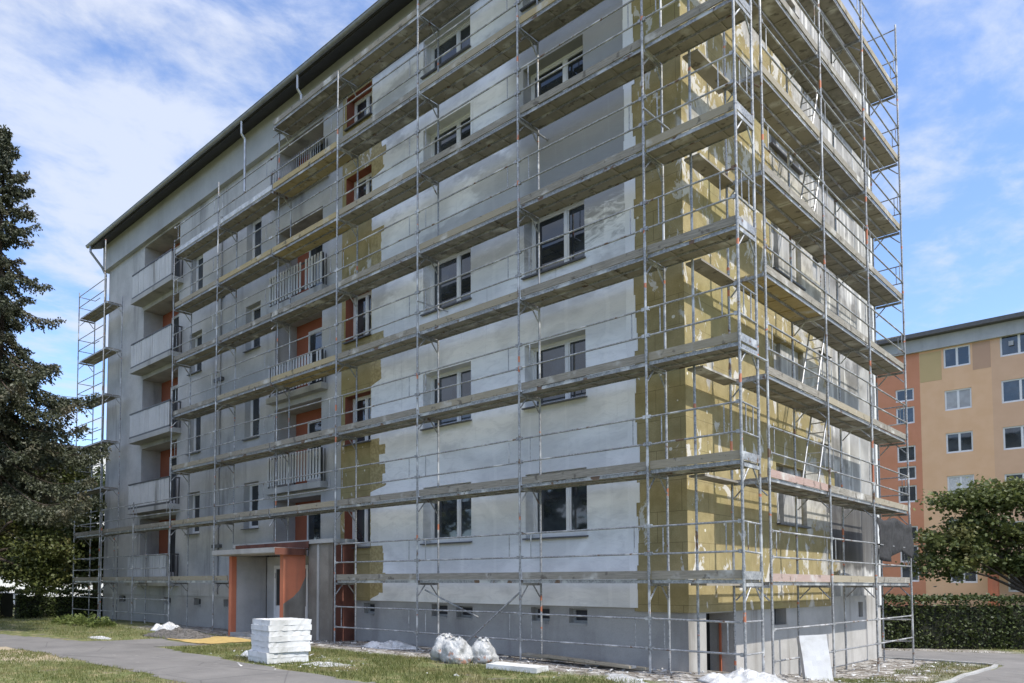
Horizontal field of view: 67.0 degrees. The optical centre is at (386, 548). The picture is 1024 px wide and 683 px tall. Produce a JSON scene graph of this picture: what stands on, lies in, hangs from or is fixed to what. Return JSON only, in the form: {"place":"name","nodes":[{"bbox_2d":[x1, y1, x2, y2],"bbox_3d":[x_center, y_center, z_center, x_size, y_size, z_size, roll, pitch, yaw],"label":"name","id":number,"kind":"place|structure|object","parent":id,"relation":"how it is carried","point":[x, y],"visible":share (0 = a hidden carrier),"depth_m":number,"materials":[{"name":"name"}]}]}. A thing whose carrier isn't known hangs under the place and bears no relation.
{"place":"outdoors","nodes":[
{"label":"outdoors","id":0,"kind":"place"},
{"bbox_2d":[0,591,17,607],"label":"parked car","id":1,"kind":"object","parent":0,"point":[13,596],"visible":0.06,"depth_m":44.11,"materials":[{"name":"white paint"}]},
{"bbox_2d":[0,634,375,682],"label":"path","id":2,"kind":"structure","parent":0,"point":[145,655],"depth_m":15.42,"materials":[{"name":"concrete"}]},
{"bbox_2d":[0,607,1023,682],"bbox_3d":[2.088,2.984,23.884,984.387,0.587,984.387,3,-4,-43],"label":"ground","id":3,"kind":"structure","parent":0,"point":[863,670],"depth_m":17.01,"materials":[{"name":"green plant"}]},
{"bbox_2d":[0,585,16,618],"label":"hedge","id":4,"kind":"object","parent":3,"relation":"on","point":[7,603],"visible":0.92,"depth_m":34.24,"materials":[{"name":"plant"}]},
{"bbox_2d":[0,450,91,597],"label":"maple tree","id":5,"kind":"object","parent":3,"relation":"on","point":[45,553],"visible":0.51,"depth_m":31.07,"materials":[{"name":"green plant"}]},
{"bbox_2d":[0,446,104,595],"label":"maple tree","id":6,"kind":"object","parent":3,"relation":"on","point":[81,564],"visible":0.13,"depth_m":37.87,"materials":[{"name":"green plant"}]},
{"bbox_2d":[0,444,105,596],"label":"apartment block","id":7,"kind":"structure","parent":3,"relation":"on","point":[13,584],"depth_m":75.83,"materials":[{"name":"beige paint"}]},
{"bbox_2d":[3,464,105,595],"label":"broadleaf tree","id":8,"kind":"object","parent":3,"relation":"on","point":[97,469],"depth_m":52.09,"materials":[{"name":"green plant"}]},
{"bbox_2d":[0,124,111,531],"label":"spruce tree","id":9,"kind":"object","parent":3,"relation":"on","point":[22,451],"visible":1,"depth_m":24.98,"materials":[{"name":"green plant"}]},
{"bbox_2d":[14,588,102,618],"bbox_3d":[-14.251,2.526,35.422,5.766,1.452,1.294,2,-3,-29],"label":"hedge","id":10,"kind":"object","parent":3,"relation":"on","point":[45,606],"visible":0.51,"depth_m":34.53,"materials":[{"name":"green plant"}]},
{"bbox_2d":[51,614,73,623],"bbox_3d":[-12.663,2.779,29.875,1.023,0.392,1.033,1,-3,-21],"label":"weed clump","id":11,"kind":"object","parent":3,"relation":"on","point":[54,620],"visible":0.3,"depth_m":29.61,"materials":[{"name":"green plant"}]},
{"bbox_2d":[56,614,87,624],"bbox_3d":[-12.075,2.723,29.292,1.248,0.449,1.225,3,-4,-43],"label":"weed clump","id":12,"kind":"object","parent":3,"relation":"on","point":[66,619],"visible":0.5,"depth_m":29.16,"materials":[{"name":"green plant"}]},
{"bbox_2d":[67,611,103,625],"bbox_3d":[-11.257,2.635,28.448,1.415,0.594,1.434,1,-3,-22],"label":"weed clump","id":13,"kind":"object","parent":3,"relation":"on","point":[81,620],"visible":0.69,"depth_m":28.27,"materials":[{"name":"green plant"}]},
{"bbox_2d":[72,239,122,619],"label":"scaffold tower","id":14,"kind":"structure","parent":3,"relation":"on","point":[99,312],"depth_m":33.30,"materials":[{"name":"metal"}]},
{"bbox_2d":[90,636,111,638],"bbox_3d":[-8.318,2.561,21.986,1.362,0.065,0.454,-2,-4,41],"label":"plastic sheet","id":15,"kind":"object","parent":3,"relation":"on","point":[99,637],"visible":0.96,"depth_m":21.77,"materials":[{"name":"white plastic"}]},
{"bbox_2d":[86,616,116,627],"bbox_3d":[-10.278,2.647,27.346,1.070,0.432,1.147,3,-4,-43],"label":"weed clump","id":16,"kind":"object","parent":3,"relation":"on","point":[108,622],"visible":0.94,"depth_m":27.21,"materials":[{"name":"green plant"}]},
{"bbox_2d":[150,622,179,630],"bbox_3d":[-7.376,2.598,25.427,1.484,0.306,0.845,-1,-3,30],"label":"plastic sheet","id":17,"kind":"object","parent":3,"relation":"on","point":[167,626],"visible":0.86,"depth_m":25.23,"materials":[{"name":"white plastic"}]},
{"bbox_2d":[143,627,213,638],"bbox_3d":[-6.153,2.491,22.675,1.577,0.272,3.026,3,-4,-43],"label":"gravel pile","id":18,"kind":"object","parent":3,"relation":"on","point":[178,633],"visible":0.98,"depth_m":22.19,"materials":[{"name":"grey gravel"}]},
{"bbox_2d":[167,636,250,643],"bbox_3d":[-4.812,2.552,21.204,1.800,0.027,2.600,3,-4,-43],"label":"sand patch","id":19,"kind":"object","parent":3,"relation":"on","point":[218,639],"visible":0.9,"depth_m":21.16,"materials":[{"name":"yellow sand"}]},
{"bbox_2d":[248,656,308,663],"bbox_3d":[-2.220,2.242,15.505,0.947,0.115,0.848,2,-3,-36],"label":"foam board","id":20,"kind":"object","parent":3,"relation":"on","point":[279,660],"visible":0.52,"depth_m":15.19,"materials":[{"name":"white plastic"}]},
{"bbox_2d":[247,650,308,658],"bbox_3d":[-2.222,2.135,15.508,0.963,0.115,0.861,2,-3,-36],"label":"foam board","id":21,"kind":"object","parent":20,"relation":"on","point":[254,653],"visible":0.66,"depth_m":15.18,"materials":[{"name":"white plastic"}]},
{"bbox_2d":[252,645,310,652],"bbox_3d":[-2.158,2.028,15.500,0.938,0.115,0.854,2,-3,-34],"label":"foam board","id":22,"kind":"object","parent":21,"relation":"on","point":[281,649],"visible":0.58,"depth_m":15.17,"materials":[{"name":"white plastic"}]},
{"bbox_2d":[251,640,309,647],"bbox_3d":[-2.171,1.921,15.511,0.942,0.115,0.857,2,-3,-33],"label":"foam board","id":23,"kind":"object","parent":22,"relation":"on","point":[279,644],"visible":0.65,"depth_m":15.17,"materials":[{"name":"white plastic"}]},
{"bbox_2d":[251,634,311,641],"bbox_3d":[-2.165,1.814,15.511,0.967,0.115,0.874,2,-3,-34],"label":"foam board","id":24,"kind":"object","parent":23,"relation":"on","point":[282,638],"visible":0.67,"depth_m":15.18,"materials":[{"name":"white plastic"}]},
{"bbox_2d":[251,629,309,636],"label":"foam board","id":25,"kind":"object","parent":24,"relation":"on","point":[279,633],"visible":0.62,"depth_m":15.19,"materials":[{"name":"white plastic"}]},
{"bbox_2d":[251,624,311,630],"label":"foam board","id":26,"kind":"object","parent":25,"relation":"on","point":[279,627],"visible":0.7,"depth_m":15.18,"materials":[{"name":"white plastic"}]},
{"bbox_2d":[252,618,311,625],"bbox_3d":[-2.155,1.493,15.525,0.937,0.115,0.861,2,-3,-34],"label":"foam board","id":27,"kind":"object","parent":26,"relation":"on","point":[279,621],"visible":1,"depth_m":15.25,"materials":[{"name":"white plastic"}]},
{"bbox_2d":[304,661,351,666],"bbox_3d":[-1.171,2.251,14.881,1.089,0.053,0.711,-2,-3,36],"label":"plastic sheet","id":28,"kind":"object","parent":3,"relation":"on","point":[321,664],"visible":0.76,"depth_m":14.74,"materials":[{"name":"white plastic"}]},
{"bbox_2d":[361,640,419,648],"bbox_3d":[0.100,2.374,18.853,1.805,0.197,0.666,-2,-3,36],"label":"plastic sheet","id":29,"kind":"object","parent":3,"relation":"on","point":[391,644],"visible":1,"depth_m":18.71,"materials":[{"name":"white plastic"}]},
{"bbox_2d":[99,0,767,674],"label":"facade scaffold","id":30,"kind":"object","parent":3,"relation":"on","point":[711,22],"visible":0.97,"depth_m":17.11,"materials":[{"name":"metal"}]},
{"bbox_2d":[430,633,452,660],"bbox_3d":[1.251,2.059,15.938,0.667,0.576,0.707,3,-4,-43],"label":"rubble bag","id":31,"kind":"object","parent":3,"relation":"on","point":[442,639],"visible":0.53,"depth_m":15.79,"materials":[{"name":"plastic"}]},
{"bbox_2d":[440,636,472,663],"bbox_3d":[1.397,2.050,15.396,0.603,0.543,0.656,1,-3,-20],"label":"rubble bag","id":32,"kind":"object","parent":3,"relation":"on","point":[457,650],"visible":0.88,"depth_m":15.19,"materials":[{"name":"plastic"}]},
{"bbox_2d":[85,0,881,673],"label":"apartment block","id":33,"kind":"structure","parent":3,"relation":"on","point":[141,234],"depth_m":19.26,"materials":[{"name":"grey paint"}]},
{"bbox_2d":[186,493,199,534],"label":"window","id":34,"kind":"structure","parent":33,"relation":"in","point":[196,498],"depth_m":28.93,"materials":[{"name":"white glass"}]},
{"bbox_2d":[185,417,200,454],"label":"window","id":35,"kind":"structure","parent":33,"relation":"in","point":[197,421],"depth_m":29.07,"materials":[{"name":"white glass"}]},
{"bbox_2d":[187,333,201,375],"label":"window","id":36,"kind":"structure","parent":33,"relation":"in","point":[198,341],"depth_m":29.20,"materials":[{"name":"white glass"}]},
{"bbox_2d":[193,598,200,606],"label":"basement window","id":37,"kind":"structure","parent":33,"relation":"in","point":[199,599],"depth_m":28.36,"materials":[{"name":"plastic"}]},
{"bbox_2d":[196,255,202,290],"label":"window","id":38,"kind":"structure","parent":33,"relation":"in","point":[199,271],"depth_m":29.38,"materials":[{"name":"white glass"}]},
{"bbox_2d":[240,483,258,529],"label":"window","id":39,"kind":"structure","parent":33,"relation":"in","point":[254,489],"depth_m":25.98,"materials":[{"name":"white glass"}]},
{"bbox_2d":[242,398,259,440],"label":"window","id":40,"kind":"structure","parent":33,"relation":"in","point":[255,404],"depth_m":26.13,"materials":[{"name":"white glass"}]},
{"bbox_2d":[243,305,260,352],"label":"window","id":41,"kind":"structure","parent":33,"relation":"in","point":[256,314],"depth_m":26.24,"materials":[{"name":"white glass"}]},
{"bbox_2d":[252,218,261,258],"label":"window","id":42,"kind":"structure","parent":33,"relation":"in","point":[257,224],"depth_m":26.43,"materials":[{"name":"white glass"}]},
{"bbox_2d":[274,565,308,618],"bbox_3d":[-2.926,1.586,23.173,0.055,2.150,1.770,3,-4,-43],"label":"entrance door","id":43,"kind":"structure","parent":33,"relation":"in","point":[276,568],"depth_m":23.65,"materials":[{"name":"white glass"}]},
{"bbox_2d":[342,394,370,446],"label":"window","id":44,"kind":"structure","parent":33,"relation":"in","point":[365,401],"depth_m":21.90,"materials":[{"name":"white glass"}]},
{"bbox_2d":[342,291,371,343],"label":"window","id":45,"kind":"structure","parent":33,"relation":"in","point":[364,300],"depth_m":22.04,"materials":[{"name":"white glass"}]},
{"bbox_2d":[344,91,371,131],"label":"window","id":46,"kind":"structure","parent":33,"relation":"in","point":[364,102],"depth_m":22.29,"materials":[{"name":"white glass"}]},
{"bbox_2d":[352,502,370,548],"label":"window","id":47,"kind":"structure","parent":33,"relation":"in","point":[363,516],"depth_m":21.75,"materials":[{"name":"white glass"}]},
{"bbox_2d":[354,172,371,207],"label":"window","id":48,"kind":"structure","parent":33,"relation":"in","point":[365,188],"depth_m":22.24,"materials":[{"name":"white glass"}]},
{"bbox_2d":[364,603,374,614],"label":"basement window","id":49,"kind":"structure","parent":33,"relation":"in","point":[369,604],"depth_m":21.25,"materials":[{"name":"plastic"}]},
{"bbox_2d":[432,604,447,618],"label":"basement window","id":50,"kind":"structure","parent":33,"relation":"in","point":[441,606],"depth_m":19.25,"materials":[{"name":"plastic"}]},
{"bbox_2d":[420,20,470,79],"bbox_3d":[1.623,-12.904,19.565,0.470,1.030,1.690,3,-4,-43],"label":"window","id":51,"kind":"structure","parent":33,"relation":"in","point":[462,32],"depth_m":19.73,"materials":[{"name":"white glass"}]},
{"bbox_2d":[420,490,471,544],"bbox_3d":[1.587,-0.842,19.003,0.470,1.480,1.690,3,-4,-43],"label":"window","id":52,"kind":"structure","parent":33,"relation":"in","point":[454,515],"depth_m":19.20,"materials":[{"name":"white glass"}]},
{"bbox_2d":[420,366,471,430],"bbox_3d":[1.596,-3.789,19.141,0.470,1.480,1.690,3,-4,-43],"label":"window","id":53,"kind":"structure","parent":33,"relation":"in","point":[463,374],"depth_m":19.34,"materials":[{"name":"white glass"}]},
{"bbox_2d":[420,248,471,316],"bbox_3d":[1.605,-6.786,19.280,0.470,1.480,1.690,3,-4,-43],"label":"window","id":54,"kind":"structure","parent":33,"relation":"in","point":[455,265],"depth_m":19.47,"materials":[{"name":"white glass"}]},
{"bbox_2d":[431,113,469,179],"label":"window","id":55,"kind":"structure","parent":33,"relation":"in","point":[458,135],"depth_m":19.68,"materials":[{"name":"white glass"}]},
{"bbox_2d":[456,606,472,619],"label":"basement window","id":56,"kind":"structure","parent":33,"relation":"in","point":[463,614],"depth_m":18.64,"materials":[{"name":"glass"}]},
{"bbox_2d":[519,0,538,11],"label":"window","id":57,"kind":"structure","parent":33,"relation":"in","point":[532,2],"depth_m":17.50,"materials":[{"name":"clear glass"}]},
{"bbox_2d":[532,607,549,623],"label":"basement window","id":58,"kind":"structure","parent":33,"relation":"in","point":[545,619],"depth_m":16.98,"materials":[{"name":"glass"}]},
{"bbox_2d":[521,200,585,279],"bbox_3d":[3.789,-6.889,16.917,0.470,1.480,1.650,3,-4,-43],"label":"window","id":59,"kind":"structure","parent":33,"relation":"in","point":[569,218],"depth_m":17.08,"materials":[{"name":"clear glass"}]},
{"bbox_2d":[521,335,586,409],"bbox_3d":[3.780,-3.892,16.777,0.470,1.480,1.650,3,-4,-43],"label":"window","id":60,"kind":"structure","parent":33,"relation":"in","point":[576,344],"depth_m":16.94,"materials":[{"name":"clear glass"}]},
{"bbox_2d":[522,477,588,539],"bbox_3d":[3.771,-0.945,16.640,0.470,1.480,1.650,3,-4,-43],"label":"window","id":61,"kind":"structure","parent":33,"relation":"in","point":[562,508],"depth_m":16.79,"materials":[{"name":"clear glass"}]},
{"bbox_2d":[530,45,582,125],"bbox_3d":[3.800,-10.365,17.079,0.470,1.480,1.650,3,-4,-43],"label":"window","id":62,"kind":"structure","parent":33,"relation":"in","point":[574,68],"depth_m":17.28,"materials":[{"name":"white glass"}]},
{"bbox_2d":[569,608,586,625],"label":"basement window","id":63,"kind":"structure","parent":33,"relation":"in","point":[579,621],"depth_m":16.29,"materials":[{"name":"plastic"}]},
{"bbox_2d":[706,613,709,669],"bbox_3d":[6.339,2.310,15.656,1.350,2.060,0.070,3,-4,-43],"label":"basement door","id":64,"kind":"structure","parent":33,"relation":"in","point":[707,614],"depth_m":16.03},
{"bbox_2d":[769,142,802,175],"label":"window","id":65,"kind":"structure","parent":33,"relation":"in","point":[771,144],"depth_m":18.20,"materials":[{"name":"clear glass"}]},
{"bbox_2d":[771,222,805,290],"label":"window","id":66,"kind":"structure","parent":33,"relation":"in","point":[775,268],"depth_m":18.10,"materials":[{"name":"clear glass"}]},
{"bbox_2d":[776,466,811,528],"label":"window","id":67,"kind":"structure","parent":33,"relation":"in","point":[778,523],"depth_m":17.90,"materials":[{"name":"grey glass"}]},
{"bbox_2d":[470,637,498,663],"bbox_3d":[1.944,2.062,15.440,0.591,0.532,0.640,3,-4,-43],"label":"rubble bag","id":68,"kind":"object","parent":3,"relation":"on","point":[483,651],"visible":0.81,"depth_m":15.23,"materials":[{"name":"plastic"}]},
{"bbox_2d":[486,662,547,673],"bbox_3d":[2.404,2.199,14.061,1.027,0.096,0.531,-1,-3,35],"label":"foam board","id":69,"kind":"object","parent":3,"relation":"on","point":[531,668],"visible":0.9,"depth_m":13.89,"materials":[{"name":"white plastic"}]},
{"bbox_2d":[522,653,647,670],"bbox_3d":[3.868,2.258,15.239,0.240,0.050,2.960,2,-2,-38],"label":"plank","id":70,"kind":"object","parent":3,"relation":"on","point":[640,668],"visible":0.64,"depth_m":15.27,"materials":[{"name":"grey wood"}]},
{"bbox_2d":[539,654,635,668],"bbox_3d":[3.857,2.190,14.790,0.200,0.047,2.220,2,-2,-35],"label":"plank","id":71,"kind":"object","parent":3,"relation":"on","point":[589,661],"visible":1,"depth_m":14.65,"materials":[{"name":"grey wood"}]},
{"bbox_2d":[210,640,967,682],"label":"rubble","id":72,"kind":"object","parent":3,"relation":"on","point":[667,679],"visible":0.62,"depth_m":15.76,"materials":[{"name":"white stone"}]},
{"bbox_2d":[607,673,646,682],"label":"plastic sheet","id":73,"kind":"object","parent":3,"relation":"on","point":[616,675],"visible":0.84,"depth_m":12.84,"materials":[{"name":"white plastic"}]},
{"bbox_2d":[697,667,787,682],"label":"plastic sheet","id":74,"kind":"object","parent":3,"relation":"on","point":[740,675],"visible":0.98,"depth_m":12.16,"materials":[{"name":"white plastic"}]},
{"bbox_2d":[682,0,916,676],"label":"gable scaffold","id":75,"kind":"object","parent":3,"relation":"on","point":[776,116],"visible":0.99,"depth_m":17.48,"materials":[{"name":"metal"}]},
{"bbox_2d":[798,83,818,130],"bbox_3d":[9.970,-10.327,18.032,0.989,2.266,0.383,3,-4,-43],"label":"ladder","id":76,"kind":"object","parent":75,"relation":"on","point":[814,106],"visible":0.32,"depth_m":18.10,"materials":[{"name":"metal"}]},
{"bbox_2d":[799,165,820,218],"bbox_3d":[9.964,-8.329,17.939,0.989,2.266,0.383,3,-4,-43],"label":"ladder","id":77,"kind":"object","parent":75,"relation":"on","point":[816,189],"visible":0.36,"depth_m":18.00,"materials":[{"name":"metal"}]},
{"bbox_2d":[801,330,824,397],"bbox_3d":[9.951,-4.333,17.753,0.989,2.266,0.383,3,-4,-43],"label":"ladder","id":78,"kind":"object","parent":75,"relation":"on","point":[820,357],"visible":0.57,"depth_m":17.76,"materials":[{"name":"metal"}]},
{"bbox_2d":[802,414,826,485],"bbox_3d":[9.945,-2.336,17.660,0.989,2.266,0.383,3,-4,-43],"label":"ladder","id":79,"kind":"object","parent":75,"relation":"on","point":[822,442],"visible":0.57,"depth_m":17.64,"materials":[{"name":"metal"}]},
{"bbox_2d":[876,517,913,561],"bbox_3d":[13.370,-0.216,19.968,3.155,1.170,0.163,3,-4,-43],"label":"netting","id":80,"kind":"object","parent":75,"relation":"attached to","point":[896,533],"visible":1,"depth_m":19.93,"materials":[{"name":"grey fabric"}]},
{"bbox_2d":[796,634,833,680],"bbox_3d":[8.017,2.057,14.233,0.478,0.864,0.158,-4,-12,9],"label":"foam board","id":81,"kind":"object","parent":3,"relation":"on","point":[814,656],"visible":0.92,"depth_m":14.17,"materials":[{"name":"white plastic"}]},
{"bbox_2d":[879,656,997,682],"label":"kerb","id":82,"kind":"structure","parent":3,"relation":"on","point":[960,676],"depth_m":19.69,"materials":[{"name":"concrete"}]},
{"bbox_2d":[876,311,1023,606],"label":"apartment block","id":83,"kind":"structure","parent":3,"relation":"on","point":[965,398],"depth_m":51.49,"materials":[{"name":"paint"}]},
{"bbox_2d":[896,388,913,402],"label":"window","id":84,"kind":"structure","parent":83,"relation":"in","point":[900,394],"depth_m":53.71,"materials":[{"name":"clear glass"}]},
{"bbox_2d":[896,406,914,423],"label":"window","id":85,"kind":"structure","parent":83,"relation":"in","point":[910,410],"depth_m":53.54,"materials":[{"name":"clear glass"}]},
{"bbox_2d":[897,445,915,462],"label":"window","id":86,"kind":"structure","parent":83,"relation":"in","point":[902,457],"depth_m":53.54,"materials":[{"name":"clear glass"}]},
{"bbox_2d":[898,466,915,480],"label":"window","id":87,"kind":"structure","parent":83,"relation":"in","point":[912,469],"depth_m":53.34,"materials":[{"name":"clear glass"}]},
{"bbox_2d":[898,485,916,502],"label":"window","id":88,"kind":"structure","parent":83,"relation":"in","point":[913,488],"depth_m":53.37,"materials":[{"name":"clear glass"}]},
{"bbox_2d":[900,545,917,562],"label":"window","id":89,"kind":"structure","parent":83,"relation":"in","point":[915,546],"depth_m":53.34,"materials":[{"name":"clear glass"}]},
{"bbox_2d":[901,565,918,581],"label":"window","id":90,"kind":"structure","parent":83,"relation":"in","point":[905,571],"depth_m":53.21,"materials":[{"name":"clear glass"}]},
{"bbox_2d":[912,526,917,538],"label":"window","id":91,"kind":"structure","parent":83,"relation":"in","point":[914,528],"depth_m":53.01,"materials":[{"name":"clear glass"}]},
{"bbox_2d":[943,344,969,368],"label":"window","id":92,"kind":"structure","parent":83,"relation":"in","point":[959,355],"depth_m":51.53,"materials":[{"name":"clear glass"}]},
{"bbox_2d":[945,387,971,410],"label":"window","id":93,"kind":"structure","parent":83,"relation":"in","point":[956,399],"depth_m":51.39,"materials":[{"name":"white glass"}]},
{"bbox_2d":[946,431,972,453],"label":"window","id":94,"kind":"structure","parent":83,"relation":"in","point":[957,442],"depth_m":51.26,"materials":[{"name":"clear glass"}]},
{"bbox_2d":[947,474,974,492],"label":"window","id":95,"kind":"structure","parent":83,"relation":"in","point":[952,481],"depth_m":51.25,"materials":[{"name":"white glass"}]},
{"bbox_2d":[951,568,977,582],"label":"window","id":96,"kind":"structure","parent":83,"relation":"in","point":[973,578],"depth_m":50.65,"materials":[{"name":"clear glass"}]},
{"bbox_2d":[1000,334,1023,356],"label":"window","id":97,"kind":"structure","parent":83,"relation":"in","point":[1018,347],"depth_m":49.40,"materials":[{"name":"clear glass"}]},
{"bbox_2d":[1001,378,1023,402],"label":"window","id":98,"kind":"structure","parent":83,"relation":"in","point":[1013,389],"depth_m":49.31,"materials":[{"name":"clear glass"}]},
{"bbox_2d":[1003,425,1023,449],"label":"window","id":99,"kind":"structure","parent":83,"relation":"in","point":[1013,437],"depth_m":49.20,"materials":[{"name":"clear glass"}]},
{"bbox_2d":[1008,574,1019,591],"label":"window","id":100,"kind":"structure","parent":83,"relation":"in","point":[1010,589],"depth_m":49.00,"materials":[{"name":"clear glass"}]},
{"bbox_2d":[1004,473,1023,480],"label":"window","id":101,"kind":"structure","parent":83,"relation":"in","point":[1020,475],"depth_m":49.07,"materials":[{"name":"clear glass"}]},
{"bbox_2d":[880,592,1023,649],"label":"hedge","id":102,"kind":"object","parent":3,"relation":"on","point":[965,626],"visible":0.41,"depth_m":25.71,"materials":[{"name":"green plant"}]},
{"bbox_2d":[882,650,1023,682],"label":"lane","id":103,"kind":"structure","parent":3,"relation":"on","point":[1011,670],"depth_m":21.66,"materials":[{"name":"grey asphalt"}]},
{"bbox_2d":[895,474,1023,592],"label":"broadleaf tree","id":104,"kind":"object","parent":3,"relation":"on","point":[967,540],"visible":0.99,"depth_m":27.12,"materials":[{"name":"green plant"}]},
{"bbox_2d":[0,0,1023,445],"label":"sky","id":105,"kind":"structure","parent":0,"point":[101,101],"materials":[{"name":"blue"}]}
]}

